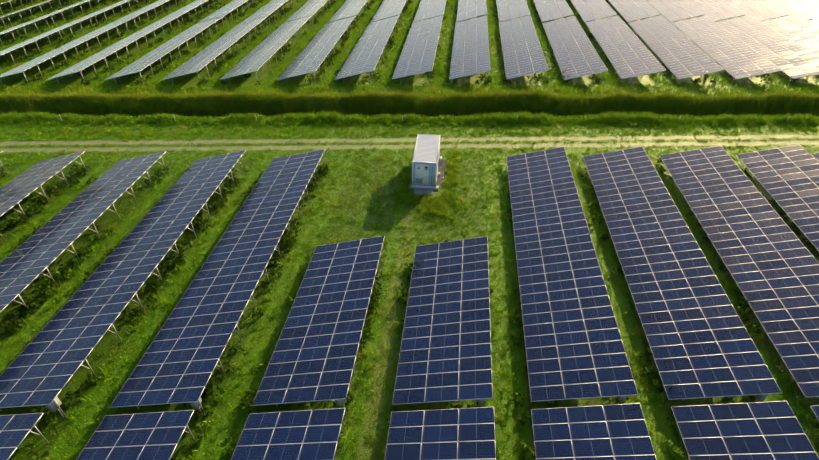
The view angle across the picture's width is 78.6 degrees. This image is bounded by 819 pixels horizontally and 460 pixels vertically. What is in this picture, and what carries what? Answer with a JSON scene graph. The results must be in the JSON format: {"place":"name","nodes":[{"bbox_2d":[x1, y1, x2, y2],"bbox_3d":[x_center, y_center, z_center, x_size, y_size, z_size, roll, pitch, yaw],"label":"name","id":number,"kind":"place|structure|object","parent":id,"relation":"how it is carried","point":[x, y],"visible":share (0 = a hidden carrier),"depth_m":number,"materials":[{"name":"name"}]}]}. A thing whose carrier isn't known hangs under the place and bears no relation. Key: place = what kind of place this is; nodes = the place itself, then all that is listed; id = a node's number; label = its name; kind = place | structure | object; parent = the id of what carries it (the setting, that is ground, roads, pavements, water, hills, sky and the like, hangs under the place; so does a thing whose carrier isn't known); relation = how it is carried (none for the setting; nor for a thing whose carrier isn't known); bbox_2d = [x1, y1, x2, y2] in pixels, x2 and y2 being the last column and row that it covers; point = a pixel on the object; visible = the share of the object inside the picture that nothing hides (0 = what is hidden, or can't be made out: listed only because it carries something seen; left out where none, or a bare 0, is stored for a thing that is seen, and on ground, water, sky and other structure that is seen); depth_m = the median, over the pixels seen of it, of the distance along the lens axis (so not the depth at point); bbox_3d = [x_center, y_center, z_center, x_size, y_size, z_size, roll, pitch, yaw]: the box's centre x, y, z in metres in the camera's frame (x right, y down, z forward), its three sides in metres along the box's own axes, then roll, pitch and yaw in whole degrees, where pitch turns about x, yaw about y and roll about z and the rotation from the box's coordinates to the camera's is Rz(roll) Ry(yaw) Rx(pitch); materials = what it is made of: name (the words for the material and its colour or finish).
{"place":"outdoors","nodes":[
{"label":"outdoors","id":0,"kind":"place"},
{"bbox_2d":[0,114,815,119],"bbox_3d":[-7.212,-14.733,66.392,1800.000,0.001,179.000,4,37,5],"label":"ditch water","id":1,"kind":"structure","parent":0,"point":[281,117],"depth_m":67.00,"materials":[{"name":"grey liquid"}]},
{"bbox_2d":[0,0,818,459],"bbox_3d":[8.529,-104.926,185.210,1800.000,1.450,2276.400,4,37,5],"label":"ground","id":2,"kind":"structure","parent":0,"point":[660,424],"depth_m":45.93,"materials":[{"name":"green plant"}]},
{"bbox_2d":[0,0,41,13],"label":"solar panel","id":3,"kind":"object","parent":2,"relation":"on","point":[10,4],"visible":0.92,"depth_m":106.25,"materials":[{"name":"grey glass"}]},
{"bbox_2d":[0,413,48,459],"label":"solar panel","id":4,"kind":"object","parent":2,"relation":"on","point":[15,429],"visible":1,"depth_m":27.32,"materials":[{"name":"blue glass"}]},
{"bbox_2d":[0,16,49,46],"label":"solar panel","id":5,"kind":"object","parent":2,"relation":"on","point":[15,27],"visible":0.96,"depth_m":91.81,"materials":[{"name":"grey glass"}]},
{"bbox_2d":[0,0,78,26],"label":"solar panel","id":6,"kind":"object","parent":2,"relation":"on","point":[42,3],"visible":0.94,"depth_m":102.07,"materials":[{"name":"grey glass"}]},
{"bbox_2d":[0,151,84,239],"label":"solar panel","id":7,"kind":"object","parent":2,"relation":"on","point":[20,187],"visible":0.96,"depth_m":48.95,"materials":[{"name":"blue glass"}]},
{"bbox_2d":[0,16,93,70],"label":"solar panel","id":8,"kind":"object","parent":2,"relation":"on","point":[31,40],"visible":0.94,"depth_m":86.58,"materials":[{"name":"grey glass"}]},
{"bbox_2d":[0,16,136,84],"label":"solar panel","id":9,"kind":"object","parent":2,"relation":"on","point":[47,56],"visible":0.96,"depth_m":81.22,"materials":[{"name":"grey glass"}]},
{"bbox_2d":[29,0,115,24],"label":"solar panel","id":10,"kind":"object","parent":2,"relation":"on","point":[66,8],"visible":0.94,"depth_m":101.87,"materials":[{"name":"grey glass"}]},
{"bbox_2d":[0,151,165,311],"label":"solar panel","id":11,"kind":"object","parent":2,"relation":"on","point":[25,264],"visible":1,"depth_m":42.96,"materials":[{"name":"blue glass"}]},
{"bbox_2d":[73,0,152,23],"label":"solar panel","id":12,"kind":"object","parent":2,"relation":"on","point":[107,8],"visible":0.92,"depth_m":102.02,"materials":[{"name":"grey glass"}]},
{"bbox_2d":[47,16,179,83],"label":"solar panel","id":13,"kind":"object","parent":2,"relation":"on","point":[94,58],"visible":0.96,"depth_m":81.07,"materials":[{"name":"grey glass"}]},
{"bbox_2d":[0,150,245,417],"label":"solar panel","id":14,"kind":"object","parent":2,"relation":"on","point":[44,366],"visible":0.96,"depth_m":36.22,"materials":[{"name":"blue glass"}]},
{"bbox_2d":[76,410,193,459],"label":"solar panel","id":15,"kind":"object","parent":2,"relation":"on","point":[150,436],"visible":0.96,"depth_m":27.45,"materials":[{"name":"blue glass"}]},
{"bbox_2d":[114,0,189,25],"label":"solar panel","id":16,"kind":"object","parent":2,"relation":"on","point":[146,8],"visible":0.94,"depth_m":101.57,"materials":[{"name":"grey glass"}]},
{"bbox_2d":[105,16,223,83],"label":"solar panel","id":17,"kind":"object","parent":2,"relation":"on","point":[148,59],"visible":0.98,"depth_m":81.21,"materials":[{"name":"grey glass"}]},
{"bbox_2d":[157,0,220,25],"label":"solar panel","id":18,"kind":"object","parent":2,"relation":"on","point":[188,8],"visible":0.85,"depth_m":101.66,"materials":[{"name":"grey glass"}]},
{"bbox_2d":[162,16,267,82],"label":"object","id":19,"kind":"object","parent":2,"relation":"on","point":[206,55],"visible":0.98,"depth_m":81.31,"materials":[{"name":"grey glass"}]},
{"bbox_2d":[109,149,324,414],"bbox_3d":[-13.345,1.446,41.475,5.864,2.559,30.430,4,37,5],"label":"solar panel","id":20,"kind":"object","parent":2,"relation":"on","point":[179,360],"visible":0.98,"depth_m":36.04,"materials":[{"name":"blue glass"}]},
{"bbox_2d":[199,0,258,22],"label":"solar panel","id":21,"kind":"object","parent":2,"relation":"on","point":[228,8],"visible":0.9,"depth_m":101.61,"materials":[{"name":"grey glass"}]},
{"bbox_2d":[220,16,310,83],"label":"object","id":22,"kind":"object","parent":2,"relation":"on","point":[261,54],"visible":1,"depth_m":81.42,"materials":[{"name":"grey glass"}]},
{"bbox_2d":[243,0,299,21],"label":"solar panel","id":23,"kind":"object","parent":2,"relation":"on","point":[270,7],"visible":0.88,"depth_m":101.81,"materials":[{"name":"grey glass"}]},
{"bbox_2d":[231,408,344,459],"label":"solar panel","id":24,"kind":"object","parent":2,"relation":"on","point":[277,435],"visible":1,"depth_m":27.51,"materials":[{"name":"blue glass"}]},
{"bbox_2d":[285,0,326,21],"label":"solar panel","id":25,"kind":"object","parent":2,"relation":"on","point":[309,8],"visible":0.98,"depth_m":101.73,"materials":[{"name":"grey glass"}]},
{"bbox_2d":[278,16,355,80],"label":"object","id":26,"kind":"object","parent":2,"relation":"on","point":[312,55],"visible":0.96,"depth_m":81.45,"materials":[{"name":"grey glass"}]},
{"bbox_2d":[253,236,384,412],"bbox_3d":[-5.710,5.892,35.516,5.839,2.644,15.205,4,37,5],"label":"solar panel","id":27,"kind":"object","parent":2,"relation":"on","point":[313,357],"visible":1,"depth_m":33.62,"materials":[{"name":"blue glass"}]},
{"bbox_2d":[328,0,368,21],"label":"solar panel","id":28,"kind":"object","parent":2,"relation":"on","point":[349,8],"visible":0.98,"depth_m":101.91,"materials":[{"name":"grey glass"}]},
{"bbox_2d":[335,15,398,84],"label":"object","id":29,"kind":"object","parent":2,"relation":"on","point":[368,49],"visible":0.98,"depth_m":81.39,"materials":[{"name":"grey glass"}]},
{"bbox_2d":[371,0,406,25],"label":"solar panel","id":30,"kind":"object","parent":2,"relation":"on","point":[389,8],"visible":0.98,"depth_m":101.81,"materials":[{"name":"grey glass"}]},
{"bbox_2d":[0,87,818,117],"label":"ditch bank reeds","id":31,"kind":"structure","parent":2,"relation":"on","point":[225,103],"depth_m":67.07,"materials":[{"name":"green plant"}]},
{"bbox_2d":[0,0,818,459],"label":"plants","id":32,"kind":"object","parent":2,"relation":"on","point":[210,386],"visible":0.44,"depth_m":45.01,"materials":[{"name":"green plant"}]},
{"bbox_2d":[0,109,818,125],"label":"ditch reeds","id":33,"kind":"object","parent":2,"relation":"on","point":[503,118],"visible":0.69,"depth_m":62.93,"materials":[{"name":"green plant"}]},
{"bbox_2d":[392,15,442,83],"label":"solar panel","id":34,"kind":"object","parent":2,"relation":"on","point":[417,55],"visible":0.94,"depth_m":81.38,"materials":[{"name":"glass"}]},
{"bbox_2d":[409,172,439,195],"bbox_3d":[1.713,-5.594,52.464,2.940,0.355,7.310,4,37,5],"label":"foundation","id":35,"kind":"object","parent":2,"relation":"on","point":[419,191],"visible":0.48,"depth_m":50.20,"materials":[{"name":"concrete"}]},
{"bbox_2d":[412,134,441,188],"bbox_3d":[1.931,-7.163,51.912,2.792,3.005,6.084,4,37,5],"label":"inverter container","id":36,"kind":"object","parent":35,"relation":"on","point":[427,161],"visible":1,"depth_m":49.98,"materials":[{"name":"white metal"}]},
{"bbox_2d":[384,140,471,230],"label":"tussocks","id":37,"kind":"object","parent":2,"relation":"on","point":[439,201],"visible":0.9,"depth_m":48.94,"materials":[{"name":"green plant"}]},
{"bbox_2d":[413,0,445,25],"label":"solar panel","id":38,"kind":"object","parent":2,"relation":"on","point":[428,9],"visible":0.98,"depth_m":101.83,"materials":[{"name":"grey glass"}]},
{"bbox_2d":[384,407,495,459],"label":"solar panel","id":39,"kind":"object","parent":2,"relation":"on","point":[440,438],"visible":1,"depth_m":27.62,"materials":[{"name":"blue glass"}]},
{"bbox_2d":[437,159,446,184],"bbox_3d":[3.500,-6.228,53.229,0.866,0.019,5.360,4,37,5],"label":"gravel pad","id":40,"kind":"object","parent":2,"relation":"on","point":[440,179],"visible":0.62,"depth_m":53.05,"materials":[{"name":"beige gravel"}]},
{"bbox_2d":[392,236,492,406],"bbox_3d":[2.652,5.868,35.677,5.852,2.489,15.205,4,37,5],"label":"solar panel","id":41,"kind":"object","parent":2,"relation":"on","point":[449,370],"visible":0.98,"depth_m":33.82,"materials":[{"name":"blue glass"}]},
{"bbox_2d":[449,16,490,84],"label":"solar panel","id":42,"kind":"object","parent":2,"relation":"on","point":[470,38],"visible":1,"depth_m":81.57,"materials":[{"name":"grey glass"}]},
{"bbox_2d":[456,0,486,21],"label":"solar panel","id":43,"kind":"object","parent":2,"relation":"on","point":[469,9],"visible":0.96,"depth_m":101.83,"materials":[{"name":"grey glass"}]},
{"bbox_2d":[496,0,530,21],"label":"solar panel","id":44,"kind":"object","parent":2,"relation":"on","point":[508,9],"visible":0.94,"depth_m":102.05,"materials":[{"name":"grey glass"}]},
{"bbox_2d":[499,15,548,83],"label":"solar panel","id":45,"kind":"object","parent":2,"relation":"on","point":[524,61],"visible":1,"depth_m":81.47,"materials":[{"name":"grey glass"}]},
{"bbox_2d":[533,0,573,21],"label":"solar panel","id":46,"kind":"object","parent":2,"relation":"on","point":[547,10],"visible":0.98,"depth_m":102.06,"materials":[{"name":"grey glass"}]},
{"bbox_2d":[506,147,637,403],"bbox_3d":[11.810,1.171,41.797,5.844,2.612,30.430,4,37,5],"label":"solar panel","id":47,"kind":"object","parent":2,"relation":"on","point":[609,360],"visible":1,"depth_m":36.40,"materials":[{"name":"blue glass"}]},
{"bbox_2d":[542,16,607,83],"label":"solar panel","id":48,"kind":"object","parent":2,"relation":"on","point":[580,57],"visible":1,"depth_m":81.59,"materials":[{"name":"grey glass"}]},
{"bbox_2d":[531,403,656,459],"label":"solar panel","id":49,"kind":"object","parent":2,"relation":"on","point":[628,434],"visible":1,"depth_m":27.61,"materials":[{"name":"blue glass"}]},
{"bbox_2d":[571,0,616,21],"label":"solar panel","id":50,"kind":"object","parent":2,"relation":"on","point":[589,10],"visible":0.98,"depth_m":102.16,"materials":[{"name":"grey glass"}]},
{"bbox_2d":[585,16,665,83],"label":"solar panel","id":51,"kind":"object","parent":2,"relation":"on","point":[628,53],"visible":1,"depth_m":81.56,"materials":[{"name":"grey glass"}]},
{"bbox_2d":[608,0,660,21],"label":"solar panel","id":52,"kind":"object","parent":2,"relation":"on","point":[630,10],"visible":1,"depth_m":102.09,"materials":[{"name":"grey glass"}]},
{"bbox_2d":[645,0,703,21],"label":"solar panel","id":53,"kind":"object","parent":2,"relation":"on","point":[672,10],"visible":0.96,"depth_m":102.24,"materials":[{"name":"grey glass"}]},
{"bbox_2d":[628,15,723,82],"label":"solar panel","id":54,"kind":"object","parent":2,"relation":"on","point":[678,53],"visible":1,"depth_m":81.62,"materials":[{"name":"grey glass"}]},
{"bbox_2d":[583,147,781,401],"bbox_3d":[20.168,1.107,41.928,5.853,2.556,30.430,4,37,5],"label":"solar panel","id":55,"kind":"object","parent":2,"relation":"on","point":[702,313],"visible":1,"depth_m":36.55,"materials":[{"name":"blue glass"}]},
{"bbox_2d":[685,0,746,21],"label":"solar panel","id":56,"kind":"object","parent":2,"relation":"on","point":[715,10],"visible":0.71,"depth_m":102.05,"materials":[{"name":"grey glass"}]},
{"bbox_2d":[672,15,782,82],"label":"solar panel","id":57,"kind":"object","parent":2,"relation":"on","point":[731,54],"visible":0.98,"depth_m":81.67,"materials":[{"name":"grey glass"}]},
{"bbox_2d":[659,146,818,398],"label":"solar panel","id":58,"kind":"object","parent":2,"relation":"on","point":[770,261],"visible":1,"depth_m":40.06,"materials":[{"name":"blue glass"}]},
{"bbox_2d":[671,401,818,459],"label":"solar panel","id":59,"kind":"object","parent":2,"relation":"on","point":[782,436],"visible":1,"depth_m":27.63,"materials":[{"name":"blue glass"}]},
{"bbox_2d":[725,0,790,20],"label":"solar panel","id":60,"kind":"object","parent":2,"relation":"on","point":[760,10],"visible":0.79,"depth_m":101.98,"materials":[{"name":"white glass"}]},
{"bbox_2d":[716,15,818,81],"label":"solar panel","id":61,"kind":"object","parent":2,"relation":"on","point":[790,58],"visible":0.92,"depth_m":82.38,"materials":[{"name":"grey glass"}]},
{"bbox_2d":[736,144,818,250],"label":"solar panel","id":62,"kind":"object","parent":2,"relation":"on","point":[787,177],"visible":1,"depth_m":49.14,"materials":[{"name":"blue glass"}]},
{"bbox_2d":[761,15,818,55],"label":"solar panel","id":63,"kind":"object","parent":2,"relation":"on","point":[801,32],"visible":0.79,"depth_m":89.73,"materials":[{"name":"grey glass"}]},
{"bbox_2d":[764,0,818,20],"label":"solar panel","id":64,"kind":"object","parent":2,"relation":"on","point":[804,10],"visible":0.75,"depth_m":102.58,"materials":[{"name":"grey glass"}]},
{"bbox_2d":[806,18,818,27],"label":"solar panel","id":65,"kind":"object","parent":2,"relation":"on","point":[814,22],"visible":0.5,"depth_m":95.60,"materials":[{"name":"glass"}]},
{"bbox_2d":[810,405,818,419],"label":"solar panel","id":66,"kind":"object","parent":2,"relation":"on","point":[815,409],"visible":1,"depth_m":29.68,"materials":[{"name":"blue glass"}]},
{"bbox_2d":[811,153,818,160],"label":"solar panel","id":67,"kind":"object","parent":2,"relation":"on","point":[815,155],"visible":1,"depth_m":54.27,"materials":[{"name":"blue glass"}]},
{"bbox_2d":[0,0,818,101],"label":"grass","id":68,"kind":"structure","parent":0,"point":[440,73],"depth_m":76.36,"materials":[{"name":"green plant"}]}
]}

